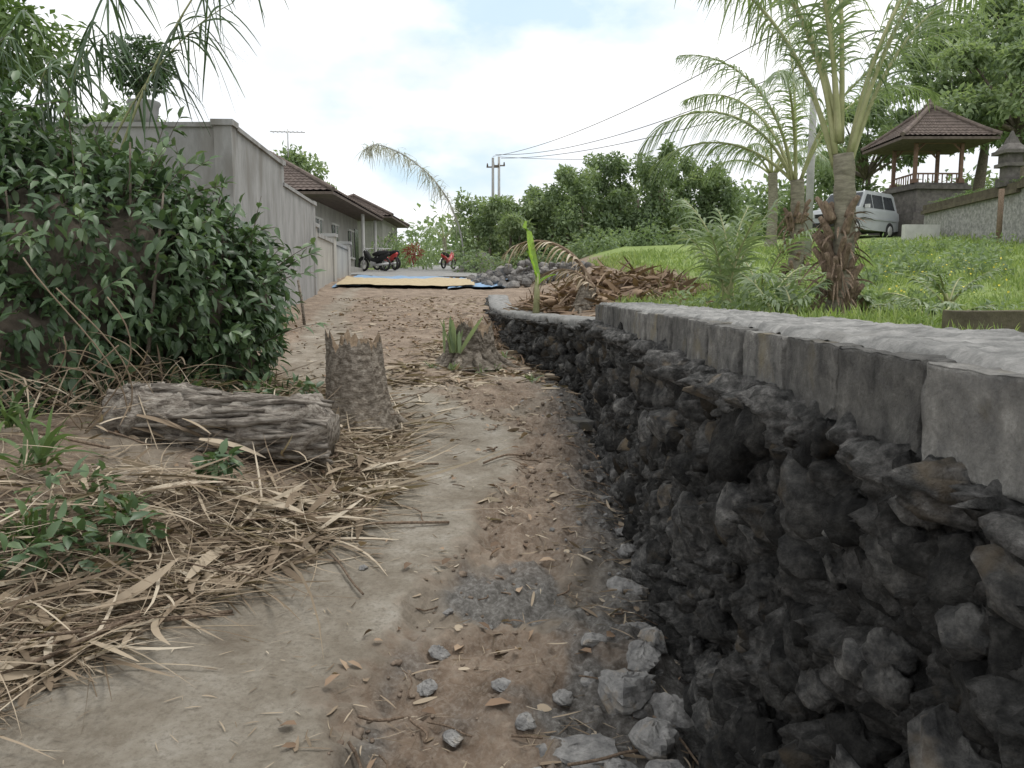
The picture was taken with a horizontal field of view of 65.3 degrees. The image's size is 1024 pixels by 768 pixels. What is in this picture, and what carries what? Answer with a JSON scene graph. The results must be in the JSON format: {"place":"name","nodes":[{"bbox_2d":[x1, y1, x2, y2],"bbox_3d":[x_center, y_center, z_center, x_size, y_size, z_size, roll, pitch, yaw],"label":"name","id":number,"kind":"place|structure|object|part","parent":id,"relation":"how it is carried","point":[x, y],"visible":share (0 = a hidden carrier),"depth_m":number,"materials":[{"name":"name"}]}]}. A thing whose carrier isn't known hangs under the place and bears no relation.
{"place":"outdoors","nodes":[
{"label":"outdoors","id":0,"kind":"place"},
{"bbox_2d":[351,265,479,276],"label":"road","id":1,"kind":"structure","parent":0,"point":[437,270],"depth_m":34.73,"materials":[{"name":"grey concrete"}]},
{"bbox_2d":[358,243,390,270],"bbox_3d":[-6.050,-5.556,35.095,1.840,1.202,0.740,4,8,31],"label":"motorcycle","id":2,"kind":"object","parent":1,"relation":"on","point":[383,255],"visible":0.96,"depth_m":34.92,"materials":[{"name":"metal"}]},
{"bbox_2d":[373,244,400,269],"bbox_3d":[-5.900,-5.963,37.565,1.840,1.202,0.740,5,8,36],"label":"motorcycle","id":3,"kind":"object","parent":1,"relation":"on","point":[399,265],"visible":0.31,"depth_m":37.25,"materials":[{"name":"metal"}]},
{"bbox_2d":[378,247,398,269],"bbox_3d":[-5.600,-5.734,36.182,0.740,1.202,1.840,-5,8,-36],"label":"motorcycle","id":4,"kind":"object","parent":1,"relation":"on","point":[393,255],"visible":0.65,"depth_m":35.70,"materials":[{"name":"plastic"}]},
{"bbox_2d":[353,141,464,262],"bbox_3d":[-5.014,-8.701,39.267,5.514,6.326,1.701,0,7,0],"label":"penjor bamboo pole","id":5,"kind":"object","parent":1,"relation":"on","point":[371,147],"visible":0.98,"depth_m":39.05,"materials":[{"name":"plant"}]},
{"bbox_2d":[401,241,425,266],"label":"red cordyline","id":6,"kind":"object","parent":1,"relation":"on","point":[409,250],"visible":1,"depth_m":40.44,"materials":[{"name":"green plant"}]},
{"bbox_2d":[438,247,456,268],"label":"motorcycle","id":7,"kind":"object","parent":1,"relation":"on","point":[448,261],"visible":0.88,"depth_m":43.75,"materials":[{"name":"plastic"}]},
{"bbox_2d":[4,0,1001,263],"label":"sky","id":8,"kind":"structure","parent":0,"point":[457,85],"materials":[{"name":"white"}]},
{"bbox_2d":[0,235,1023,767],"bbox_3d":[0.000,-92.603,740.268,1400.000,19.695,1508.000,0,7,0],"label":"ground","id":9,"kind":"structure","parent":0,"point":[134,719],"depth_m":3.47,"materials":[{"name":"brown soil"}]},
{"bbox_2d":[0,552,23,567],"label":"grass clump","id":10,"kind":"object","parent":9,"relation":"on","point":[1,559],"visible":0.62,"depth_m":3.47,"materials":[{"name":"green plant"}]},
{"bbox_2d":[0,386,61,430],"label":"grass clump","id":11,"kind":"object","parent":9,"relation":"on","point":[8,422],"visible":0.88,"depth_m":4.95,"materials":[{"name":"green plant"}]},
{"bbox_2d":[0,0,97,112],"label":"tree","id":12,"kind":"object","parent":9,"relation":"on","point":[37,44],"visible":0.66,"depth_m":8.55,"materials":[{"name":"green plant"}]},
{"bbox_2d":[0,407,106,485],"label":"grass clump","id":13,"kind":"object","parent":9,"relation":"on","point":[49,439],"visible":0.86,"depth_m":4.37,"materials":[{"name":"green plant"}]},
{"bbox_2d":[57,97,164,121],"bbox_3d":[-16.269,-8.693,35.630,5.986,8.008,6.451,2,7,15],"label":"tree","id":14,"kind":"object","parent":9,"relation":"on","point":[98,117],"visible":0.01,"depth_m":33.55,"materials":[{"name":"green plant"}]},
{"bbox_2d":[0,257,241,448],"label":"dry stems","id":15,"kind":"object","parent":9,"relation":"on","point":[74,397],"visible":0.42,"depth_m":5.42,"materials":[{"name":"brown plant"}]},
{"bbox_2d":[0,0,288,173],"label":"bamboo","id":16,"kind":"object","parent":9,"relation":"on","point":[74,75],"visible":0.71,"depth_m":6.61,"materials":[{"name":"green plant"}]},
{"bbox_2d":[5,125,317,310],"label":"plaster wall","id":17,"kind":"structure","parent":9,"relation":"on","point":[255,171],"depth_m":13.55,"materials":[{"name":"grey paint"}]},
{"bbox_2d":[8,119,316,205],"bbox_3d":[-6.926,-4.285,16.217,5.208,0.512,7.757,0,7,0],"label":"coping","id":18,"kind":"object","parent":17,"relation":"on","point":[231,122],"visible":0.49,"depth_m":12.38,"materials":[{"name":"paint"}]},
{"bbox_2d":[104,31,177,121],"bbox_3d":[-5.779,-4.765,12.445,1.162,1.384,1.170,0,7,0],"label":"potted shrub","id":19,"kind":"object","parent":18,"relation":"on","point":[138,46],"visible":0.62,"depth_m":12.28,"materials":[{"name":"green plant"}]},
{"bbox_2d":[0,372,324,582],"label":"weed plants","id":20,"kind":"object","parent":9,"relation":"on","point":[139,540],"visible":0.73,"depth_m":3.75,"materials":[{"name":"green plant"}]},
{"bbox_2d":[0,28,327,417],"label":"shrub","id":21,"kind":"object","parent":9,"relation":"on","point":[89,227],"visible":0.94,"depth_m":6.09,"materials":[{"name":"green plant"}]},
{"bbox_2d":[166,365,248,388],"bbox_3d":[-2.501,0.005,6.371,0.649,0.275,0.562,0,7,0],"label":"grass clump","id":22,"kind":"object","parent":9,"relation":"on","point":[197,375],"visible":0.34,"depth_m":6.47,"materials":[{"name":"green plant"}]},
{"bbox_2d":[100,381,339,466],"bbox_3d":[-1.969,0.304,5.433,1.578,0.621,0.688,0,7,0],"label":"fallen log","id":23,"kind":"object","parent":9,"relation":"on","point":[309,423],"visible":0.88,"depth_m":5.30,"materials":[{"name":"wood"}]},
{"bbox_2d":[259,374,291,393],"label":"grass clump","id":24,"kind":"object","parent":9,"relation":"on","point":[269,383],"visible":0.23,"depth_m":6.94,"materials":[{"name":"green plant"}]},
{"bbox_2d":[297,280,305,324],"bbox_3d":[-3.666,-1.374,13.934,0.148,0.885,0.056,0,7,0],"label":"wooden stake","id":25,"kind":"object","parent":9,"relation":"on","point":[302,307],"visible":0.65,"depth_m":13.92,"materials":[{"name":"brown wood"}]},
{"bbox_2d":[273,140,336,188],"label":"tree","id":26,"kind":"object","parent":9,"relation":"on","point":[299,160],"visible":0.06,"depth_m":43.21,"materials":[{"name":"green plant"}]},
{"bbox_2d":[316,227,350,291],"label":"wall","id":27,"kind":"structure","parent":9,"relation":"on","point":[334,261],"depth_m":24.49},
{"bbox_2d":[316,223,351,249],"bbox_3d":[-5.676,-4.523,24.896,0.476,0.302,8.206,-1,7,-5],"label":"coping","id":28,"kind":"object","parent":27,"relation":"on","point":[324,236],"visible":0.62,"depth_m":24.62,"materials":[{"name":"paint"}]},
{"bbox_2d":[309,198,371,272],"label":"walls","id":29,"kind":"structure","parent":9,"relation":"on","point":[329,215],"depth_m":35.06,"materials":[{"name":"grey paint"}]},
{"bbox_2d":[270,151,383,220],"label":"roof","id":30,"kind":"structure","parent":29,"relation":"on","point":[306,183],"depth_m":30.77,"materials":[{"name":"tile"}]},
{"bbox_2d":[270,129,304,156],"bbox_3d":[-9.000,-9.681,32.104,1.401,1.100,0.400,0,7,0],"label":"tv antenna","id":31,"kind":"object","parent":30,"relation":"on","point":[287,137],"visible":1,"depth_m":32.05,"materials":[{"name":"metal"}]},
{"bbox_2d":[315,218,358,267],"bbox_3d":[-7.690,-6.155,35.580,0.060,2.000,8.800,0,7,0],"label":"window glass","id":32,"kind":"object","parent":29,"relation":"attached to","point":[355,247],"visible":0.5,"depth_m":38.63,"materials":[{"name":"grey glass"}]},
{"bbox_2d":[315,214,376,269],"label":"frames and columns","id":33,"kind":"structure","parent":9,"relation":"on","point":[363,230],"depth_m":36.77,"materials":[{"name":"white paint"}]},
{"bbox_2d":[0,294,697,767],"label":"dry leaf litter","id":34,"kind":"object","parent":9,"relation":"on","point":[352,488],"visible":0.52,"depth_m":4.01,"materials":[{"name":"beige plant"}]},
{"bbox_2d":[0,492,99,549],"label":"grass clump","id":35,"kind":"object","parent":34,"relation":"on","point":[29,530],"visible":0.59,"depth_m":3.69,"materials":[{"name":"green plant"}]},
{"bbox_2d":[94,493,155,535],"bbox_3d":[-1.966,0.645,4.048,0.284,0.206,0.477,0,7,0],"label":"grass clump","id":36,"kind":"object","parent":34,"relation":"on","point":[115,507],"visible":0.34,"depth_m":4.03,"materials":[{"name":"green plant"}]},
{"bbox_2d":[0,372,698,767],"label":"fallen twigs","id":37,"kind":"object","parent":9,"relation":"on","point":[108,626],"visible":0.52,"depth_m":3.61,"materials":[{"name":"brown wood"}]},
{"bbox_2d":[325,329,418,441],"bbox_3d":[-1.238,0.002,6.531,0.988,0.909,0.926,0,7,0],"label":"tree stump","id":38,"kind":"object","parent":9,"relation":"on","point":[355,368],"visible":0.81,"depth_m":6.34,"materials":[{"name":"brown wood"}]},
{"bbox_2d":[348,193,409,267],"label":"house","id":39,"kind":"structure","parent":9,"relation":"on","point":[388,223],"depth_m":46.41,"materials":[{"name":"tile"}]},
{"bbox_2d":[332,275,507,287],"bbox_3d":[-2.259,-3.300,25.539,6.320,0.528,6.935,0,7,0],"label":"blue tarpaulin","id":40,"kind":"object","parent":9,"relation":"on","point":[424,277],"visible":0.27,"depth_m":23.64,"materials":[{"name":"blue plastic"}]},
{"bbox_2d":[336,276,476,285],"bbox_3d":[-3.163,-3.135,24.228,4.356,0.358,3.776,0,7,0],"label":"drying rice grain","id":41,"kind":"object","parent":40,"relation":"on","point":[438,281],"visible":0.99,"depth_m":24.11},
{"bbox_2d":[419,222,468,265],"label":"coconut palm","id":42,"kind":"object","parent":9,"relation":"on","point":[444,243],"visible":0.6,"depth_m":61.03,"materials":[{"name":"green plant"}]},
{"bbox_2d":[448,361,459,369],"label":"grass clump","id":43,"kind":"object","parent":9,"relation":"on","point":[451,365],"visible":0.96,"depth_m":9.22,"materials":[{"name":"green plant"}]},
{"bbox_2d":[285,296,646,767],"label":"soil clods","id":44,"kind":"object","parent":9,"relation":"on","point":[358,733],"visible":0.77,"depth_m":4.29,"materials":[{"name":"brown soil"}]},
{"bbox_2d":[452,251,496,271],"bbox_3d":[-1.400,-5.681,37.597,3.200,1.207,3.182,0,7,0],"label":"gravel pile","id":45,"kind":"object","parent":9,"relation":"on","point":[484,254],"visible":0.26,"depth_m":36.96,"materials":[{"name":"grey gravel"}]},
{"bbox_2d":[431,317,520,375],"bbox_3d":[-0.501,-0.469,9.697,1.040,0.692,1.114,6,9,44],"label":"tree stump","id":46,"kind":"object","parent":9,"relation":"on","point":[481,344],"visible":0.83,"depth_m":9.45,"materials":[{"name":"brown wood"}]},
{"bbox_2d":[440,316,482,353],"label":"sprouting shoot","id":47,"kind":"object","parent":46,"relation":"on","point":[453,340],"visible":1,"depth_m":9.39,"materials":[{"name":"green plant"}]},
{"bbox_2d":[487,158,498,195],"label":"utility pole","id":48,"kind":"object","parent":9,"relation":"on","point":[492,166],"visible":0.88,"depth_m":43.89,"materials":[{"name":"concrete"}]},
{"bbox_2d":[494,157,504,196],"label":"utility pole","id":49,"kind":"object","parent":9,"relation":"on","point":[499,175],"visible":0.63,"depth_m":45.86,"materials":[{"name":"concrete"}]},
{"bbox_2d":[495,0,942,159],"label":"power cables","id":50,"kind":"object","parent":49,"relation":"hanging from","point":[667,118],"visible":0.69,"depth_m":26.57,"materials":[{"name":"black rubber"}]},
{"bbox_2d":[359,377,693,767],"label":"loose stones","id":51,"kind":"object","parent":9,"relation":"on","point":[652,740],"visible":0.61,"depth_m":2.94,"materials":[{"name":"grey stone"}]},
{"bbox_2d":[467,257,591,288],"bbox_3d":[0.536,-3.514,25.258,3.966,1.127,5.264,0,7,0],"label":"rock pile","id":52,"kind":"object","parent":9,"relation":"on","point":[523,274],"visible":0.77,"depth_m":24.46,"materials":[{"name":"grey stone"}]},
{"bbox_2d":[524,373,544,382],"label":"grass clump","id":53,"kind":"object","parent":9,"relation":"on","point":[532,380],"visible":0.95,"depth_m":8.73,"materials":[{"name":"green plant"}]},
{"bbox_2d":[566,417,593,430],"bbox_3d":[0.600,0.348,6.985,0.165,0.086,0.304,-2,7,-17],"label":"concrete brick","id":54,"kind":"object","parent":9,"relation":"on","point":[583,423],"visible":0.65,"depth_m":6.86,"materials":[{"name":"grey concrete"}]},
{"bbox_2d":[568,281,596,314],"bbox_3d":[0.934,-1.156,10.942,0.519,0.537,0.609,0,7,0],"label":"tree stump","id":55,"kind":"object","parent":9,"relation":"on","point":[583,292],"visible":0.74,"depth_m":10.83,"materials":[{"name":"brown wood"}]},
{"bbox_2d":[500,240,669,300],"bbox_3d":[1.104,-1.474,11.076,2.546,1.036,0.638,0,7,0],"label":"dry palm frond","id":56,"kind":"object","parent":9,"relation":"on","point":[586,278],"visible":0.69,"depth_m":11.04,"materials":[{"name":"brown plant"}]},
{"bbox_2d":[450,138,757,268],"bbox_3d":[4.738,-8.753,40.965,15.895,6.827,9.539,0,7,0],"label":"tree line","id":57,"kind":"object","parent":9,"relation":"on","point":[553,214],"visible":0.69,"depth_m":38.76,"materials":[{"name":"green plant"}]},
{"bbox_2d":[483,256,755,372],"bbox_3d":[1.447,-1.211,13.037,4.106,1.782,8.301,0,7,0],"label":"coconut husk pile","id":58,"kind":"object","parent":9,"relation":"on","point":[560,300],"visible":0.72,"depth_m":11.74,"materials":[{"name":"brown plant"}]},
{"bbox_2d":[368,220,1023,314],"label":"garden shrubs","id":59,"kind":"object","parent":9,"relation":"on","point":[984,248],"visible":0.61,"depth_m":17.32,"materials":[{"name":"green plant"}]},
{"bbox_2d":[397,160,998,265],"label":"distant trees","id":60,"kind":"object","parent":9,"relation":"on","point":[761,203],"visible":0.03,"depth_m":48.37,"materials":[{"name":"green plant"}]},
{"bbox_2d":[669,196,783,307],"bbox_3d":[2.110,-1.277,7.933,1.161,1.235,1.469,0,7,0],"label":"young palm","id":61,"kind":"object","parent":9,"relation":"on","point":[731,263],"visible":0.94,"depth_m":7.82,"materials":[{"name":"green plant"}]},
{"bbox_2d":[483,309,1023,767],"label":"stone retaining wall","id":62,"kind":"structure","parent":9,"relation":"on","point":[947,494],"depth_m":1.84,"materials":[{"name":"black stone"}]},
{"bbox_2d":[485,297,1023,767],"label":"embedded stones","id":63,"kind":"object","parent":62,"relation":"in","point":[883,663],"visible":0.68,"depth_m":1.91,"materials":[{"name":"black stone"}]},
{"bbox_2d":[595,304,1023,503],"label":"block course","id":64,"kind":"object","parent":62,"relation":"on","point":[970,417],"visible":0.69,"depth_m":1.60,"materials":[{"name":"concrete"}]},
{"bbox_2d":[488,295,1023,373],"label":"mortar capping","id":65,"kind":"object","parent":64,"relation":"on","point":[1002,349],"visible":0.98,"depth_m":2.16,"materials":[{"name":"grey concrete"}]},
{"bbox_2d":[523,221,555,312],"bbox_3d":[0.347,-1.591,10.953,0.463,1.262,0.278,-4,8,-31],"label":"banana plant","id":66,"kind":"object","parent":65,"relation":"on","point":[531,252],"visible":0.95,"depth_m":10.91,"materials":[{"name":"green plant"}]},
{"bbox_2d":[701,125,845,247],"bbox_3d":[8.665,-6.191,26.393,4.807,3.999,4.548,0,7,0],"label":"coconut palm","id":67,"kind":"object","parent":9,"relation":"on","point":[773,185],"visible":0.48,"depth_m":26.39,"materials":[{"name":"green plant"}]},
{"bbox_2d":[695,228,868,299],"bbox_3d":[3.159,-1.341,9.493,2.091,0.912,1.961,0,7,0],"label":"young palm","id":68,"kind":"object","parent":9,"relation":"on","point":[799,237],"visible":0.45,"depth_m":9.29,"materials":[{"name":"green plant"}]},
{"bbox_2d":[734,273,833,314],"bbox_3d":[2.331,-0.744,6.851,0.775,0.429,0.661,0,7,0],"label":"fern","id":69,"kind":"object","parent":9,"relation":"on","point":[792,302],"visible":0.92,"depth_m":6.85,"materials":[{"name":"green plant"}]},
{"bbox_2d":[634,18,971,289],"bbox_3d":[4.164,-3.574,11.963,4.584,4.867,3.834,4,7,28],"label":"coconut palm","id":70,"kind":"object","parent":9,"relation":"on","point":[796,217],"visible":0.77,"depth_m":12.21,"materials":[{"name":"green plant"}]},
{"bbox_2d":[587,232,1023,330],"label":"grass","id":71,"kind":"structure","parent":9,"relation":"on","point":[897,316],"depth_m":12.55,"materials":[{"name":"green plant"}]},
{"bbox_2d":[804,87,817,259],"bbox_3d":[7.300,-5.066,19.549,0.200,4.200,0.200,0,7,0],"label":"utility pole","id":72,"kind":"object","parent":9,"relation":"on","point":[810,181],"visible":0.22,"depth_m":19.49,"materials":[{"name":"concrete"}]},
{"bbox_2d":[674,0,1005,315],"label":"coconut palm","id":73,"kind":"object","parent":9,"relation":"on","point":[837,259],"visible":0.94,"depth_m":6.83,"materials":[{"name":"green plant"}]},
{"bbox_2d":[812,190,898,238],"bbox_3d":[13.000,-6.391,30.469,4.140,1.760,2.020,-5,8,-39],"label":"parked car","id":74,"kind":"object","parent":9,"relation":"on","point":[881,207],"visible":0.35,"depth_m":30.03,"materials":[{"name":"paint"}]},
{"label":"windows","id":75,"kind":"part","parent":74,"relation":"part of","materials":[{"name":"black glass"}]},
{"bbox_2d":[804,83,927,234],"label":"tree","id":76,"kind":"object","parent":9,"relation":"on","point":[865,171],"visible":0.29,"depth_m":41.10,"materials":[{"name":"green plant"}]},
{"bbox_2d":[823,295,910,313],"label":"fern","id":77,"kind":"object","parent":9,"relation":"on","point":[867,300],"visible":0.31,"depth_m":6.99,"materials":[{"name":"green plant"}]},
{"bbox_2d":[901,224,939,240],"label":"wall","id":78,"kind":"structure","parent":9,"relation":"on","point":[911,231],"depth_m":25.90,"materials":[{"name":"white paint"}]},
{"bbox_2d":[861,99,1002,236],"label":"pavilion","id":79,"kind":"structure","parent":9,"relation":"on","point":[935,133],"depth_m":30.76,"materials":[{"name":"stone"}]},
{"bbox_2d":[880,293,1001,317],"bbox_3d":[3.480,-0.601,6.378,0.928,0.256,0.777,0,7,0],"label":"fern","id":80,"kind":"object","parent":9,"relation":"on","point":[905,300],"visible":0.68,"depth_m":6.33,"materials":[{"name":"green plant"}]},
{"bbox_2d":[877,254,1008,293],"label":"wildflowers","id":81,"kind":"object","parent":9,"relation":"on","point":[949,274],"visible":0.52,"depth_m":12.85,"materials":[{"name":"plant"}]},
{"bbox_2d":[892,268,1001,304],"bbox_3d":[4.970,-1.106,9.137,0.954,0.429,1.024,-5,8,-38],"label":"fern","id":82,"kind":"object","parent":9,"relation":"on","point":[941,285],"visible":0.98,"depth_m":9.04,"materials":[{"name":"green plant"}]},
{"bbox_2d":[888,0,1023,192],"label":"tree","id":83,"kind":"object","parent":9,"relation":"on","point":[977,31],"visible":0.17,"depth_m":39.63,"materials":[{"name":"green plant"}]},
{"bbox_2d":[920,35,1023,176],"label":"tree","id":84,"kind":"object","parent":9,"relation":"on","point":[981,98],"visible":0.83,"depth_m":31.87,"materials":[{"name":"green plant"}]},
{"bbox_2d":[924,188,1023,243],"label":"wall","id":85,"kind":"structure","parent":9,"relation":"on","point":[979,219],"depth_m":23.85,"materials":[{"name":"grey concrete"}]},
{"bbox_2d":[921,177,1023,214],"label":"mossy coping","id":86,"kind":"object","parent":85,"relation":"on","point":[992,193],"visible":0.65,"depth_m":24.25,"materials":[{"name":"grey concrete"}]},
{"bbox_2d":[929,176,1023,201],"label":"wall plants","id":87,"kind":"object","parent":86,"relation":"on","point":[967,192],"depth_m":24.78,"materials":[{"name":"green plant"}]},
{"bbox_2d":[991,131,1023,187],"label":"stone shrine","id":88,"kind":"object","parent":86,"relation":"on","point":[1009,153],"visible":0.94,"depth_m":22.37,"materials":[{"name":"grey stone"}]},
{"bbox_2d":[942,310,1023,332],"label":"mossy kerb block","id":89,"kind":"structure","parent":9,"relation":"on","point":[1010,319],"depth_m":4.45,"materials":[{"name":"grey concrete"}]},
{"bbox_2d":[963,0,1023,71],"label":"tree","id":90,"kind":"object","parent":9,"relation":"on","point":[1020,6],"visible":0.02,"depth_m":41.09,"materials":[{"name":"green plant"}]},
{"bbox_2d":[995,189,1004,244],"bbox_3d":[12.900,-4.367,21.140,0.129,1.553,0.129,-3,7,-22],"label":"wooden post","id":91,"kind":"object","parent":9,"relation":"on","point":[1001,193],"visible":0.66,"depth_m":21.08,"materials":[{"name":"brown wood"}]}
]}

